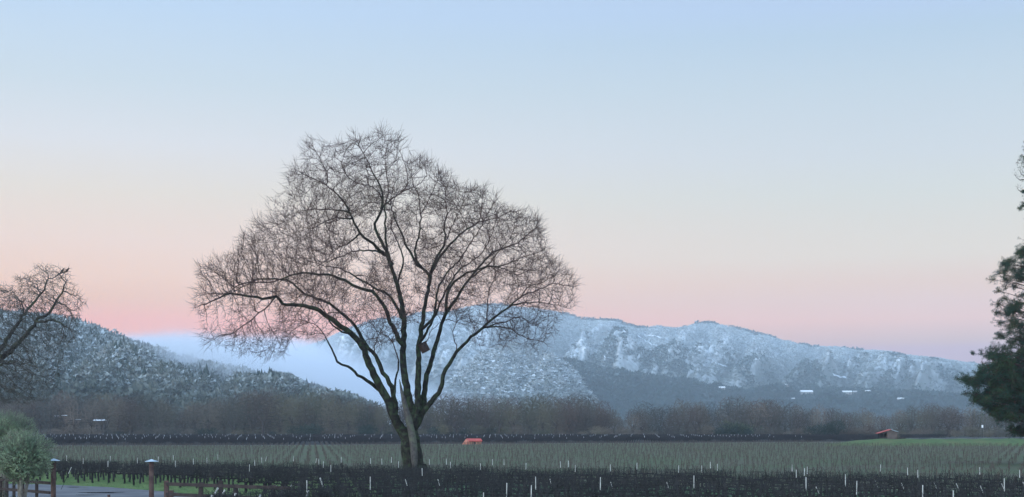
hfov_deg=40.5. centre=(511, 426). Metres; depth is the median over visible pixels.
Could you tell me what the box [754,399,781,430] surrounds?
bare tree
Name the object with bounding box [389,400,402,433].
bare tree
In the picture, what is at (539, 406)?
bare tree
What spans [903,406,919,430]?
bare tree
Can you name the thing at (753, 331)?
skyline trees
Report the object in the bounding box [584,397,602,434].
bare tree
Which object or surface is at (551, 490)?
grapevine
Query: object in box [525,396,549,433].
bare tree
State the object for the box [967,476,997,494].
grapevine
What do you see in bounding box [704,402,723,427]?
bare tree
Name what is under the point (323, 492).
grapevine
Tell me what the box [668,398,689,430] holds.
bare tree
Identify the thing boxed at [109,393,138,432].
bare tree
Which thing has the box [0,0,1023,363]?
sky
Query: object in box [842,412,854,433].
bare tree
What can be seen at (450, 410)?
bare tree
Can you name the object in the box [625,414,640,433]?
bare tree
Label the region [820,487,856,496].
grapevine
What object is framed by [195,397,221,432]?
bare tree
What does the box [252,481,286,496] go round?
grapevine
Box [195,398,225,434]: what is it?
bare tree
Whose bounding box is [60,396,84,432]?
bare tree
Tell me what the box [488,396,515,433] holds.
bare tree
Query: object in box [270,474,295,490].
grapevine
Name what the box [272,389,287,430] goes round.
bare tree
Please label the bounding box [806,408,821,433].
bare tree
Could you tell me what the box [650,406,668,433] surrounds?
bare tree
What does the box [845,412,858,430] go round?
bare tree
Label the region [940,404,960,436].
bare tree
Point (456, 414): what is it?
bare tree
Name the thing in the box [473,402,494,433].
bare tree
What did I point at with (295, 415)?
bare tree
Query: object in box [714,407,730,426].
bare tree
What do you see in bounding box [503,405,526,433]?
bare tree
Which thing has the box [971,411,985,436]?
bare tree
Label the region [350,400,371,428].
bare tree
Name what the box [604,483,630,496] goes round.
grapevine
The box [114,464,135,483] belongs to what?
grapevine
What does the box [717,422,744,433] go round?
bush
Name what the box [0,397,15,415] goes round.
bare tree
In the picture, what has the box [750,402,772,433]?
bare tree
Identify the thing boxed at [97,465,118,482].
grapevine
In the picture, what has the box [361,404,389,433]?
bare tree
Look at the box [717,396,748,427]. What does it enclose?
bare tree
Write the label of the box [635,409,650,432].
bare tree
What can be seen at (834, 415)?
bare tree
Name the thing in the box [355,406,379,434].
bare tree
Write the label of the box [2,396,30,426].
bare tree
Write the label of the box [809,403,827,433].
bare tree
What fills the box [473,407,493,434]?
bare tree
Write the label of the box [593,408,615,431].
bare tree
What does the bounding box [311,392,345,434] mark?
bare tree
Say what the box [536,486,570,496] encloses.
grapevine
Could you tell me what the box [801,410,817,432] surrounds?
bare tree
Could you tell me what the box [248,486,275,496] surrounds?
grapevine
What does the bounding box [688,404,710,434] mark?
bare tree
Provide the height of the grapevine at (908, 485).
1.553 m
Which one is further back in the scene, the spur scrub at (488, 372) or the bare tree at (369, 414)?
the spur scrub at (488, 372)
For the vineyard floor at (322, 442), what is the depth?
358.60 m
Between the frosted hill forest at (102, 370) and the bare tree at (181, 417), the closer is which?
the bare tree at (181, 417)
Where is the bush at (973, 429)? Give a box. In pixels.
[960,426,980,437]
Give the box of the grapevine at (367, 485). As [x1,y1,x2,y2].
[353,476,379,496]
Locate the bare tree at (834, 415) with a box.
[824,408,840,423]
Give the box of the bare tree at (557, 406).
[538,394,563,433]
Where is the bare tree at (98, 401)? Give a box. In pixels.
[83,391,114,429]
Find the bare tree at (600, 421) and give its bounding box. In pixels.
[594,412,611,432]
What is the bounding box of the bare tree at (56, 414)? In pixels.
[40,398,63,426]
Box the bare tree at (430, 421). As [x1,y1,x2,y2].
[419,407,437,434]
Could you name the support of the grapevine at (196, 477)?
on the ground at (727, 442)
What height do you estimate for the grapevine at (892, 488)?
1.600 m
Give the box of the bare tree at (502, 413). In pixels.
[490,400,509,430]
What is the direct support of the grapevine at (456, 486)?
on the vineyard floor at (653, 491)
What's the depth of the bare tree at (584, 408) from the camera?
578.10 m
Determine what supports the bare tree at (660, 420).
on the ground at (727, 442)
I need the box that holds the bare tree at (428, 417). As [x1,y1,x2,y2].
[420,398,436,433]
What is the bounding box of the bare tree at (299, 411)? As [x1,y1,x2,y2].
[289,393,316,434]
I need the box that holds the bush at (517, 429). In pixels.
[509,424,528,433]
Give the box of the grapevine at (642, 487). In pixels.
[622,478,669,495]
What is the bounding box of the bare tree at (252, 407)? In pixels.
[236,388,273,429]
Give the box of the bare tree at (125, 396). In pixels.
[117,392,149,431]
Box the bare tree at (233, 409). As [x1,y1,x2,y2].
[228,390,251,433]
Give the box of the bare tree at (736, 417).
[727,406,751,432]
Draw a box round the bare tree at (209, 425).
[192,403,224,433]
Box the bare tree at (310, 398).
[299,393,328,433]
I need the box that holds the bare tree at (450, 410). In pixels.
[438,392,465,433]
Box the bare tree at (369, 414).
[356,405,380,434]
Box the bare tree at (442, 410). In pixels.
[428,394,453,432]
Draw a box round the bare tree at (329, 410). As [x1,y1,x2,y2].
[315,391,340,433]
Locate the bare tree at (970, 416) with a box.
[960,407,978,435]
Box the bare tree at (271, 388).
[252,386,282,432]
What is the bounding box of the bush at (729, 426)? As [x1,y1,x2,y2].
[719,421,743,433]
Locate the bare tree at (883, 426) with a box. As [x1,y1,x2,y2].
[873,414,889,432]
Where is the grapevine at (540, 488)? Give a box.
[524,479,551,496]
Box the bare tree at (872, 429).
[865,423,877,434]
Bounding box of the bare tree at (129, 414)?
[115,399,144,432]
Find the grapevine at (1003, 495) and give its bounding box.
[986,486,1018,496]
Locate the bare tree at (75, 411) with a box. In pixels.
[61,395,87,433]
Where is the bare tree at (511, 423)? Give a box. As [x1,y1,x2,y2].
[500,397,525,433]
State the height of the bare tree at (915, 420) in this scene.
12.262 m
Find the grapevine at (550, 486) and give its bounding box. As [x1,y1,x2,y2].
[537,478,560,496]
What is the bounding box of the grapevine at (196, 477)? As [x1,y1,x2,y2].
[178,467,207,488]
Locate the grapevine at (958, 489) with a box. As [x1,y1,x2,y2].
[946,482,986,496]
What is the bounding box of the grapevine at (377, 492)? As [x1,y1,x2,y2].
[362,485,391,496]
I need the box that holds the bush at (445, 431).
[437,424,452,433]
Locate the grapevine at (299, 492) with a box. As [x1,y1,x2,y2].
[286,485,327,496]
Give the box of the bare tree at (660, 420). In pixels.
[653,410,667,433]
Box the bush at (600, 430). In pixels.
[589,425,611,434]
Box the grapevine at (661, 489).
[641,482,674,496]
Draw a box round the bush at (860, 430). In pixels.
[849,425,868,433]
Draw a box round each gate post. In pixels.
[50,459,59,496]
[145,459,157,496]
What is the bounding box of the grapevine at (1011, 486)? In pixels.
[995,478,1023,496]
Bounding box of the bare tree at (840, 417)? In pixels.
[833,409,846,428]
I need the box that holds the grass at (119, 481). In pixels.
[9,472,370,496]
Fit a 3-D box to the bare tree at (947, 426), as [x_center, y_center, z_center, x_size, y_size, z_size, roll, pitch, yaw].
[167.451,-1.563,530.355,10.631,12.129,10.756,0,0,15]
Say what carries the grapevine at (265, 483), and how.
on the ground at (727, 442)
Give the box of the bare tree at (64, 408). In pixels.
[49,393,80,428]
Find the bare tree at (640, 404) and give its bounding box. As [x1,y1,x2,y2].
[628,401,660,433]
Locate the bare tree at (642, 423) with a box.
[634,411,648,434]
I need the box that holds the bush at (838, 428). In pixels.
[820,419,851,434]
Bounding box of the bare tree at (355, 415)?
[344,399,368,433]
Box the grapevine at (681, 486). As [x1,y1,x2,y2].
[671,475,696,490]
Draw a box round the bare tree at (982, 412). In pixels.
[968,407,985,435]
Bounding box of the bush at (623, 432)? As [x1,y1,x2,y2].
[615,427,635,434]
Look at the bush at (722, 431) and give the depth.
514.49 m
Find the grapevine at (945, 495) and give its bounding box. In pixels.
[924,487,964,496]
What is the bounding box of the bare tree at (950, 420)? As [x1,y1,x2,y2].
[937,408,960,436]
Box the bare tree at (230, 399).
[217,390,249,433]
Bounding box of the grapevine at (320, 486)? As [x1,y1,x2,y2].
[304,479,334,492]
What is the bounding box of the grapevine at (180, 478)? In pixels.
[164,470,190,487]
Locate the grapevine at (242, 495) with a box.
[224,489,257,496]
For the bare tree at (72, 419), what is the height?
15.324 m
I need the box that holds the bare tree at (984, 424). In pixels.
[978,415,992,436]
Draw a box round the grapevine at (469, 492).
[451,487,485,496]
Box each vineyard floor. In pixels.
[40,437,1023,445]
[376,480,1023,496]
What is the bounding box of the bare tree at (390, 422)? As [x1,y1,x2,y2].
[382,399,404,434]
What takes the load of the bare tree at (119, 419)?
on the ground at (727, 442)
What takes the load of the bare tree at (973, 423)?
on the ground at (727, 442)
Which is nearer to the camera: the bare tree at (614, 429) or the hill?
the bare tree at (614, 429)
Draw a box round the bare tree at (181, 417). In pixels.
[176,409,188,430]
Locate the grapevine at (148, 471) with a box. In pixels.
[137,465,159,475]
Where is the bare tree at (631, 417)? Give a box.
[624,409,638,430]
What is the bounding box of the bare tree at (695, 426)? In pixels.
[683,404,711,434]
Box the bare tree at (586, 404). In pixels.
[574,401,595,433]
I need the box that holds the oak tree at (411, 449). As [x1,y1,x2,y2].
[188,120,584,478]
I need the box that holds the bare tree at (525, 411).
[519,396,537,433]
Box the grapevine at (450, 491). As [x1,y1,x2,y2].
[436,484,463,496]
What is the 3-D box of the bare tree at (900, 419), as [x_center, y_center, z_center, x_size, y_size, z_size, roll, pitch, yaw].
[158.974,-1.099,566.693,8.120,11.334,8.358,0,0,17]
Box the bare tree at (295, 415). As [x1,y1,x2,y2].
[285,395,305,431]
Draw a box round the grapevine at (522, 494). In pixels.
[517,481,546,496]
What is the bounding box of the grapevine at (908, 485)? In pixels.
[894,480,921,491]
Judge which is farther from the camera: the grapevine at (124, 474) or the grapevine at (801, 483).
the grapevine at (124, 474)
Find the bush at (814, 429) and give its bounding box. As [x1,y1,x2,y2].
[801,424,832,434]
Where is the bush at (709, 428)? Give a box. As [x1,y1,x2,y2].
[698,424,715,434]
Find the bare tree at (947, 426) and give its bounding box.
[936,407,962,436]
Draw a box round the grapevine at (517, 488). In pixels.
[506,480,526,496]
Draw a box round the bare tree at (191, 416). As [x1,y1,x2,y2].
[182,405,204,432]
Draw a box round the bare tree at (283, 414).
[270,399,289,431]
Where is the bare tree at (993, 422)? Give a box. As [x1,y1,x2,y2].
[986,416,1003,436]
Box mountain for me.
[225,306,976,423]
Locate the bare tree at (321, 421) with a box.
[308,397,334,434]
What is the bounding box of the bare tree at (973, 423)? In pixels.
[965,409,981,436]
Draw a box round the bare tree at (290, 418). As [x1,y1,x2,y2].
[278,397,307,434]
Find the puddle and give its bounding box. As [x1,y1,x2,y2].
[78,492,117,492]
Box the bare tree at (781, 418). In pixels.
[766,406,791,433]
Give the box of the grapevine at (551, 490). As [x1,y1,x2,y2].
[548,475,576,494]
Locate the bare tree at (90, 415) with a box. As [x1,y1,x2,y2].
[79,400,103,433]
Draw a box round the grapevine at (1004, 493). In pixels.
[983,487,1019,496]
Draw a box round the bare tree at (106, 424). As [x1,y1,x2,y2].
[94,399,114,434]
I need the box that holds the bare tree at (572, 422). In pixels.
[554,403,583,434]
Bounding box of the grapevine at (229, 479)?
[220,467,238,491]
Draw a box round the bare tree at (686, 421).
[678,404,697,433]
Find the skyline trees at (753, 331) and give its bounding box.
[350,303,988,363]
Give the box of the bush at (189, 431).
[180,428,196,433]
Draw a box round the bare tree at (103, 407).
[91,394,116,433]
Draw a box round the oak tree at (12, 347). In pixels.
[0,262,88,408]
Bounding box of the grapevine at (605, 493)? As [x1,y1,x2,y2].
[583,484,619,496]
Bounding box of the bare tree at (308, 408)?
[296,391,320,433]
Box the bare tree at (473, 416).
[460,403,482,434]
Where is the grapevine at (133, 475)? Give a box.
[124,464,148,484]
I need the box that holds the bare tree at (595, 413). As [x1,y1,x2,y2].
[587,403,603,432]
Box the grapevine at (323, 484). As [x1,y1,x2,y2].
[315,477,339,490]
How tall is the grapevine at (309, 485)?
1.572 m
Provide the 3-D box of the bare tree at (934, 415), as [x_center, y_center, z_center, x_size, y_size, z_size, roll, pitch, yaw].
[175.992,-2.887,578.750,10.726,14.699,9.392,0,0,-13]
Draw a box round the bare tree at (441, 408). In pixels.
[428,393,459,433]
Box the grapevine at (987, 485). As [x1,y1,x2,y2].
[970,480,998,491]
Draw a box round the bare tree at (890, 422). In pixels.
[887,417,905,433]
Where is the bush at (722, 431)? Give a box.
[712,427,734,434]
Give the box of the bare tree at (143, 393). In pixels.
[131,392,159,430]
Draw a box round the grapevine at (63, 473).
[56,459,74,482]
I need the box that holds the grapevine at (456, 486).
[447,477,473,496]
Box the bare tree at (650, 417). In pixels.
[639,407,656,431]
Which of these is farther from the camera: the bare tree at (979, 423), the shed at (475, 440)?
the bare tree at (979, 423)
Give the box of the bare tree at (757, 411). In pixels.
[741,398,772,433]
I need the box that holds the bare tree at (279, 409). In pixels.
[265,391,290,433]
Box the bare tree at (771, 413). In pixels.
[758,399,784,432]
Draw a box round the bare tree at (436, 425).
[431,409,446,433]
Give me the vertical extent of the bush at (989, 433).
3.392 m
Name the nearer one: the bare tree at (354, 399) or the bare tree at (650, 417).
the bare tree at (354, 399)
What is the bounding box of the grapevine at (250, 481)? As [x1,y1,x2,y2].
[234,471,255,493]
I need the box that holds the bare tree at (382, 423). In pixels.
[369,406,390,434]
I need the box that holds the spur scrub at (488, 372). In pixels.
[427,342,601,424]
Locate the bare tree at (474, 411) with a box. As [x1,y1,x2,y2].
[466,395,484,430]
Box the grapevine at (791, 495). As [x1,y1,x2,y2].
[778,485,813,496]
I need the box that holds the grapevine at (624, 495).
[605,481,638,496]
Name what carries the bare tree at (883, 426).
on the ground at (727, 442)
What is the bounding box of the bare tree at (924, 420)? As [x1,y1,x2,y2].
[916,413,931,433]
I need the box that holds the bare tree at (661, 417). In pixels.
[654,405,676,434]
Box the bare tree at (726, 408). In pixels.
[715,397,735,427]
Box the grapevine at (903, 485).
[889,473,916,496]
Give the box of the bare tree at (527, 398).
[511,396,543,433]
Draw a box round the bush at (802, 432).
[792,428,804,433]
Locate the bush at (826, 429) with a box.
[815,423,837,434]
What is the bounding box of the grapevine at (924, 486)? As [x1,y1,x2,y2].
[908,476,940,493]
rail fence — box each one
[0,477,50,496]
[164,481,290,496]
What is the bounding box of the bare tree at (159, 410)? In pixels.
[150,398,171,432]
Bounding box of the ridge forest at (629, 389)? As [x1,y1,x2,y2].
[562,356,1014,426]
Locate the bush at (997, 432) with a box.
[988,426,1010,437]
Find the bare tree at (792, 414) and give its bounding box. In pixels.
[781,402,800,434]
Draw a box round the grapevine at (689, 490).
[674,482,705,496]
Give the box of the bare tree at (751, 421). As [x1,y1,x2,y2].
[744,403,765,433]
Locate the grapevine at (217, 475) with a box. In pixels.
[200,464,226,488]
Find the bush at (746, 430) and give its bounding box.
[728,424,753,434]
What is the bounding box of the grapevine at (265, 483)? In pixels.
[254,475,276,492]
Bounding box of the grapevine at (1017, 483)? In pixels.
[989,472,1022,490]
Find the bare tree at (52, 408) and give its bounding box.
[41,399,68,433]
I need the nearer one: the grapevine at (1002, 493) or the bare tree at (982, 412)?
the grapevine at (1002, 493)
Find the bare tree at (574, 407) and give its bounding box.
[560,393,587,433]
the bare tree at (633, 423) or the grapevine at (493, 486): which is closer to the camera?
the grapevine at (493, 486)
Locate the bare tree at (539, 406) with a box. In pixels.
[530,392,551,431]
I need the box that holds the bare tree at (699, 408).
[689,400,711,434]
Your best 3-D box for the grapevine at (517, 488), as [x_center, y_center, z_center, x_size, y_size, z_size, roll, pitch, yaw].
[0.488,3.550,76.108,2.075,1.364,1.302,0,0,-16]
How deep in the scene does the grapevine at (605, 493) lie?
63.91 m
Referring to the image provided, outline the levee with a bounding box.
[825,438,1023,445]
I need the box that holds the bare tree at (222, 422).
[210,398,233,433]
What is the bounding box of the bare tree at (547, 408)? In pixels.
[539,396,563,428]
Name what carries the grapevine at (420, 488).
on the vineyard floor at (653, 491)
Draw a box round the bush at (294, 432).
[286,425,305,433]
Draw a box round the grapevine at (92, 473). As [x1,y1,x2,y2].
[84,461,101,482]
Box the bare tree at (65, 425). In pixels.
[51,399,82,433]
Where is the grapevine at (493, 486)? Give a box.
[480,481,507,494]
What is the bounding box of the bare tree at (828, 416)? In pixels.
[822,408,837,431]
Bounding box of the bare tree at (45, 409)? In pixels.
[35,396,56,428]
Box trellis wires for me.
[49,460,1023,496]
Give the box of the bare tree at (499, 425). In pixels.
[487,397,509,434]
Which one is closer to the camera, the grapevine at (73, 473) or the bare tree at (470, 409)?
the grapevine at (73, 473)
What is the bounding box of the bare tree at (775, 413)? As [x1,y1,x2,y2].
[757,398,790,433]
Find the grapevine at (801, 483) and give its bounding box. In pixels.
[786,474,813,490]
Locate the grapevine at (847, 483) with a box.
[835,474,862,493]
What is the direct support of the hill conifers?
on the hill
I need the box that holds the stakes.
[50,434,759,435]
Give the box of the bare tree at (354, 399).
[346,395,373,434]
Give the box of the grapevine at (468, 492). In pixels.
[456,482,481,495]
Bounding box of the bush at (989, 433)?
[983,429,996,437]
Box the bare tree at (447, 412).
[439,398,458,433]
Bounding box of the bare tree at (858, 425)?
[848,419,864,433]
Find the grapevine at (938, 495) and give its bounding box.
[921,487,962,496]
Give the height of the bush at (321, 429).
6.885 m
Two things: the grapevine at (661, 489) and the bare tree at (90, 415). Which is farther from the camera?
the bare tree at (90, 415)
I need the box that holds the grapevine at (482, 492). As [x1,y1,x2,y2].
[466,483,500,496]
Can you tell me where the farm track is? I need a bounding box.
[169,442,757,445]
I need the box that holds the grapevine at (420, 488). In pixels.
[395,476,433,496]
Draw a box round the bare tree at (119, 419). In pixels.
[106,399,132,434]
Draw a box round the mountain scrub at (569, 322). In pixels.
[295,304,985,408]
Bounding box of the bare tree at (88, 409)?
[71,392,105,433]
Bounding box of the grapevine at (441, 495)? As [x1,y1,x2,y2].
[419,485,455,496]
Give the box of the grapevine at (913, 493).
[890,485,924,496]
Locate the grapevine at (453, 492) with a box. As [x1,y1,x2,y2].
[433,486,465,496]
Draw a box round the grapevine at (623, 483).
[602,475,642,491]
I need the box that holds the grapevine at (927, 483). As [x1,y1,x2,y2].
[907,474,941,492]
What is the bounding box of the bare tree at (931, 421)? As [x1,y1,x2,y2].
[925,412,940,434]
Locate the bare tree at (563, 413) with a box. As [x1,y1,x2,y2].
[553,397,575,433]
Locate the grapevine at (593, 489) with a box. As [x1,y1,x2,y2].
[581,479,612,496]
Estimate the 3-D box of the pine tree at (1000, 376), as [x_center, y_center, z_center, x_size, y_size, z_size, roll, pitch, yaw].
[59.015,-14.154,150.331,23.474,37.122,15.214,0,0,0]
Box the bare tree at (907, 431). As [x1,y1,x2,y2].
[901,418,914,433]
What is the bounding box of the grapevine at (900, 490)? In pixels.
[895,482,931,496]
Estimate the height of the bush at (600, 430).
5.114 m
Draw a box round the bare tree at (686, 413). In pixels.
[670,400,699,432]
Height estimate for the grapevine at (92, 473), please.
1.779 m
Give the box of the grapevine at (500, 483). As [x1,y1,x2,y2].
[485,476,512,496]
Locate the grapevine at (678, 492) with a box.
[657,483,694,496]
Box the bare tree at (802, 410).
[788,406,806,433]
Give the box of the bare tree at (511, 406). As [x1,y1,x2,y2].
[498,394,528,427]
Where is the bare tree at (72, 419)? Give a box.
[60,399,83,433]
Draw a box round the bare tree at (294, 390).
[275,388,307,430]
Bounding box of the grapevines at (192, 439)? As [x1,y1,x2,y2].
[35,433,946,444]
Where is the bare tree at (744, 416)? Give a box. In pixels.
[731,405,757,426]
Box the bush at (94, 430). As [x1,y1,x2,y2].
[81,427,101,433]
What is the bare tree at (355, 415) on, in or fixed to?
on the ground at (727, 442)
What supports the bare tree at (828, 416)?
on the ground at (727, 442)
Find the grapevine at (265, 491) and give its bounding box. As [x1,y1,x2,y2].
[248,483,281,496]
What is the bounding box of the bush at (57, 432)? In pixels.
[46,429,63,434]
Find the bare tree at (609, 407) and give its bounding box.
[594,401,614,427]
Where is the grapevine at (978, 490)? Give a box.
[960,484,992,495]
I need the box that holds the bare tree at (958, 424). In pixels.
[946,412,965,436]
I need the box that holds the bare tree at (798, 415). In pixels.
[789,404,808,431]
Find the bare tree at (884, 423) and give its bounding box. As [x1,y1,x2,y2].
[877,416,894,430]
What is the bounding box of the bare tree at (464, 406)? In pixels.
[449,393,473,430]
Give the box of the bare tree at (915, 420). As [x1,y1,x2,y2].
[909,410,925,431]
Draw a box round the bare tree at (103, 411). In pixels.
[92,399,117,431]
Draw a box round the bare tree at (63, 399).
[47,391,79,430]
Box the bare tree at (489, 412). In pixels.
[475,395,503,434]
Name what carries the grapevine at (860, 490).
on the vineyard floor at (653, 491)
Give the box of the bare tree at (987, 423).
[980,415,996,436]
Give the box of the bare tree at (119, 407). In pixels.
[105,396,128,432]
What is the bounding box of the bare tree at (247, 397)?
[235,388,273,433]
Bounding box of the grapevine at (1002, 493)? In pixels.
[989,484,1023,496]
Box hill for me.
[33,399,392,432]
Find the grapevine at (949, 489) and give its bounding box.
[935,482,964,496]
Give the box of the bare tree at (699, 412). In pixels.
[689,402,708,431]
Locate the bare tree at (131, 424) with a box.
[112,399,147,434]
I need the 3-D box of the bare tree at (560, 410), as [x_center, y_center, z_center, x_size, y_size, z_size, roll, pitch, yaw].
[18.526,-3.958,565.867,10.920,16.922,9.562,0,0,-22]
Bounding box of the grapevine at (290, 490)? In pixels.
[269,481,306,496]
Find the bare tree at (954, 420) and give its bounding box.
[940,406,966,432]
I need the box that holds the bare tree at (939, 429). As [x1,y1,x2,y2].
[928,406,953,435]
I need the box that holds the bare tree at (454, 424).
[443,399,468,434]
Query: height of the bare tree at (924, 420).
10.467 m
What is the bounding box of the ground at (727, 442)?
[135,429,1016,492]
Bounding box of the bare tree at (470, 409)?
[461,394,483,429]
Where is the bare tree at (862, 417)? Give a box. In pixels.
[852,408,873,433]
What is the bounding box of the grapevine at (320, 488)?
[304,484,334,495]
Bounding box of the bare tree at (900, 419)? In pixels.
[893,410,907,432]
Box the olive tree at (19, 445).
[0,427,58,496]
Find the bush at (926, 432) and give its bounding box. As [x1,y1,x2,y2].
[919,428,935,433]
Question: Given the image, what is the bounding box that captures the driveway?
[9,484,178,496]
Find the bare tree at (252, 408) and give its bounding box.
[233,392,266,433]
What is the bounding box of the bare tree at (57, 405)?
[46,392,67,431]
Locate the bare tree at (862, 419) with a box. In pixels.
[858,411,882,428]
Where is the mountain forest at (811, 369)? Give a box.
[489,325,981,393]
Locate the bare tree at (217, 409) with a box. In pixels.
[204,397,225,430]
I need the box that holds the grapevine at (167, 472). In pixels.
[159,465,179,480]
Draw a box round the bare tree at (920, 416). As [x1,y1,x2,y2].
[913,406,929,430]
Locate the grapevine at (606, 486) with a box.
[591,476,625,493]
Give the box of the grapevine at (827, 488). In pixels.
[809,482,843,496]
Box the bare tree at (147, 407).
[125,394,156,433]
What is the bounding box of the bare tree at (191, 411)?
[180,401,203,431]
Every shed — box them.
[463,438,481,443]
[877,429,897,438]
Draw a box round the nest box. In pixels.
[417,340,429,353]
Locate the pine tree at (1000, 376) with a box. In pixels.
[954,141,1023,439]
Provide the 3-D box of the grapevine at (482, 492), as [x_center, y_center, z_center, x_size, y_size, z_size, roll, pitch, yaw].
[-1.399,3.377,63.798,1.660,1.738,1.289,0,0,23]
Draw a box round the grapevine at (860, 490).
[846,479,883,496]
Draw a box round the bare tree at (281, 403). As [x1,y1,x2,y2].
[257,394,300,434]
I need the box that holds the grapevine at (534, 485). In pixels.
[516,477,548,496]
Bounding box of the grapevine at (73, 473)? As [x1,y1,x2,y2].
[67,466,85,482]
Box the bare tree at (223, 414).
[212,403,232,432]
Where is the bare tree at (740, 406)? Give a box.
[729,395,749,426]
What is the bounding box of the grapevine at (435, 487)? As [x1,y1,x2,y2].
[425,479,451,494]
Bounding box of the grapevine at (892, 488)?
[872,481,909,495]
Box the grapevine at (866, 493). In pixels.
[854,484,895,496]
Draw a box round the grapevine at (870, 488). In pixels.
[848,480,887,496]
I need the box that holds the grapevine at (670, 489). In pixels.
[655,479,685,496]
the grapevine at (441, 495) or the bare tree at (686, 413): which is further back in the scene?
the bare tree at (686, 413)
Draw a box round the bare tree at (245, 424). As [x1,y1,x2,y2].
[232,393,255,432]
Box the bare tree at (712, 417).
[703,407,721,433]
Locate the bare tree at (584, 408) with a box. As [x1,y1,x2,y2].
[566,392,596,431]
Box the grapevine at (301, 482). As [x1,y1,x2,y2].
[280,472,313,488]
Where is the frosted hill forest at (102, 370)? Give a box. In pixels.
[0,309,379,429]
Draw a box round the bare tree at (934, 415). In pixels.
[924,403,939,433]
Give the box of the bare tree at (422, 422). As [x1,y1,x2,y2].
[403,411,429,433]
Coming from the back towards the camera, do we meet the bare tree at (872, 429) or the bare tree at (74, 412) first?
the bare tree at (74, 412)
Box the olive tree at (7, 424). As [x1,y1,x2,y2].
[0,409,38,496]
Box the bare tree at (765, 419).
[757,404,784,433]
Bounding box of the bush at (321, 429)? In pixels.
[297,423,324,433]
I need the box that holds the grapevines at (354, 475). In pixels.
[32,456,1023,496]
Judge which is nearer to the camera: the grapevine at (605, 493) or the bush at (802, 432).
the grapevine at (605, 493)
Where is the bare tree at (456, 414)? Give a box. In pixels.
[448,400,475,432]
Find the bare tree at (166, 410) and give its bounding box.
[148,397,176,429]
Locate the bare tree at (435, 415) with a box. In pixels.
[426,396,446,432]
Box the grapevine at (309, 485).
[293,478,318,490]
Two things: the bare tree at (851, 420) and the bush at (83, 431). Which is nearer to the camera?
the bush at (83, 431)
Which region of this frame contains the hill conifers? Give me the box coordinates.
[2,306,332,403]
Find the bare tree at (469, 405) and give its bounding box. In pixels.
[451,396,480,433]
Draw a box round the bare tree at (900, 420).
[892,410,909,432]
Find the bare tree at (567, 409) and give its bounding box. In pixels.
[553,397,579,433]
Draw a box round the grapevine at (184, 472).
[173,464,194,486]
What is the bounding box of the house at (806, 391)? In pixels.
[800,390,812,394]
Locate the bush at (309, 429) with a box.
[297,426,321,434]
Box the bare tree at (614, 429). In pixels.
[605,413,623,434]
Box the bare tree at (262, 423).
[243,391,281,433]
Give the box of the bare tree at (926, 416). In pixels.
[917,405,936,433]
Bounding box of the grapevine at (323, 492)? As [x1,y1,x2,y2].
[302,484,336,496]
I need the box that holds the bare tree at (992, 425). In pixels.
[984,412,1003,436]
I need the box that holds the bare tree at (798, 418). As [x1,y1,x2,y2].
[788,411,809,434]
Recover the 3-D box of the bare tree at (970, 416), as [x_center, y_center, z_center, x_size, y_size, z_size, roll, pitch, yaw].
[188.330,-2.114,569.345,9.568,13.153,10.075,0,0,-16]
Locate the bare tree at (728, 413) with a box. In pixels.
[722,402,738,434]
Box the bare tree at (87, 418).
[80,404,96,428]
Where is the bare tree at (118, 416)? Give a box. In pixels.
[109,399,130,433]
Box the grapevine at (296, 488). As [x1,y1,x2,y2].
[277,480,308,496]
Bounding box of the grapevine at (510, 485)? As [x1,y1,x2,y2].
[496,476,522,493]
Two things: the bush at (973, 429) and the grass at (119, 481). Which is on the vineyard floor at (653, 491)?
the grass at (119, 481)
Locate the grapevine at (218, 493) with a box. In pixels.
[198,486,232,496]
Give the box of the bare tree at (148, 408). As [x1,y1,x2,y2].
[138,396,162,431]
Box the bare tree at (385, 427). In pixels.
[373,401,393,433]
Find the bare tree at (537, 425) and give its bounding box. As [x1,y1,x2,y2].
[526,394,553,433]
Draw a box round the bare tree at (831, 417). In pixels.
[826,411,839,429]
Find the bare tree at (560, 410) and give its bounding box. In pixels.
[547,399,567,433]
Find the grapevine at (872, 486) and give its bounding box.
[857,476,885,492]
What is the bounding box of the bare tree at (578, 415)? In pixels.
[563,396,585,433]
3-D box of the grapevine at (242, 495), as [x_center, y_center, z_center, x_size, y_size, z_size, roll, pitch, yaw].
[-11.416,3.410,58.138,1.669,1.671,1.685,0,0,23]
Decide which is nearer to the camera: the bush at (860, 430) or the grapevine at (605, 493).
the grapevine at (605, 493)
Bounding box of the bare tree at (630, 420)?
[625,409,638,434]
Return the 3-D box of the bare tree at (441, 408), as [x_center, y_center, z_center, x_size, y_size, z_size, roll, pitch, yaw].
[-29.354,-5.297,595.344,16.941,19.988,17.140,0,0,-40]
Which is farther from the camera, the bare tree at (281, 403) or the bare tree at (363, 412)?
the bare tree at (363, 412)
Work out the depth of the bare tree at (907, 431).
521.55 m
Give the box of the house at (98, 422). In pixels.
[93,419,104,434]
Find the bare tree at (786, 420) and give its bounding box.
[772,408,797,433]
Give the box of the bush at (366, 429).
[355,423,381,433]
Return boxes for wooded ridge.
[599,380,1015,428]
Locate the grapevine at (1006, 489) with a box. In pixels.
[993,483,1021,495]
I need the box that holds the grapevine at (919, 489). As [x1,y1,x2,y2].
[901,481,931,496]
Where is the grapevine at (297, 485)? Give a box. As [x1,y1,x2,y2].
[285,478,317,495]
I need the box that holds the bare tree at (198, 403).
[192,402,213,433]
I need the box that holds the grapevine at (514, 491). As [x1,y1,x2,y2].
[498,482,526,496]
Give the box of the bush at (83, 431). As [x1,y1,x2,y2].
[78,429,90,433]
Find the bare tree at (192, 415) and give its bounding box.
[182,403,203,432]
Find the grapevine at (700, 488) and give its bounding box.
[686,484,711,495]
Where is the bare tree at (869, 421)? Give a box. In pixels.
[864,411,876,432]
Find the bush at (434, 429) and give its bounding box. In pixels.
[426,426,446,434]

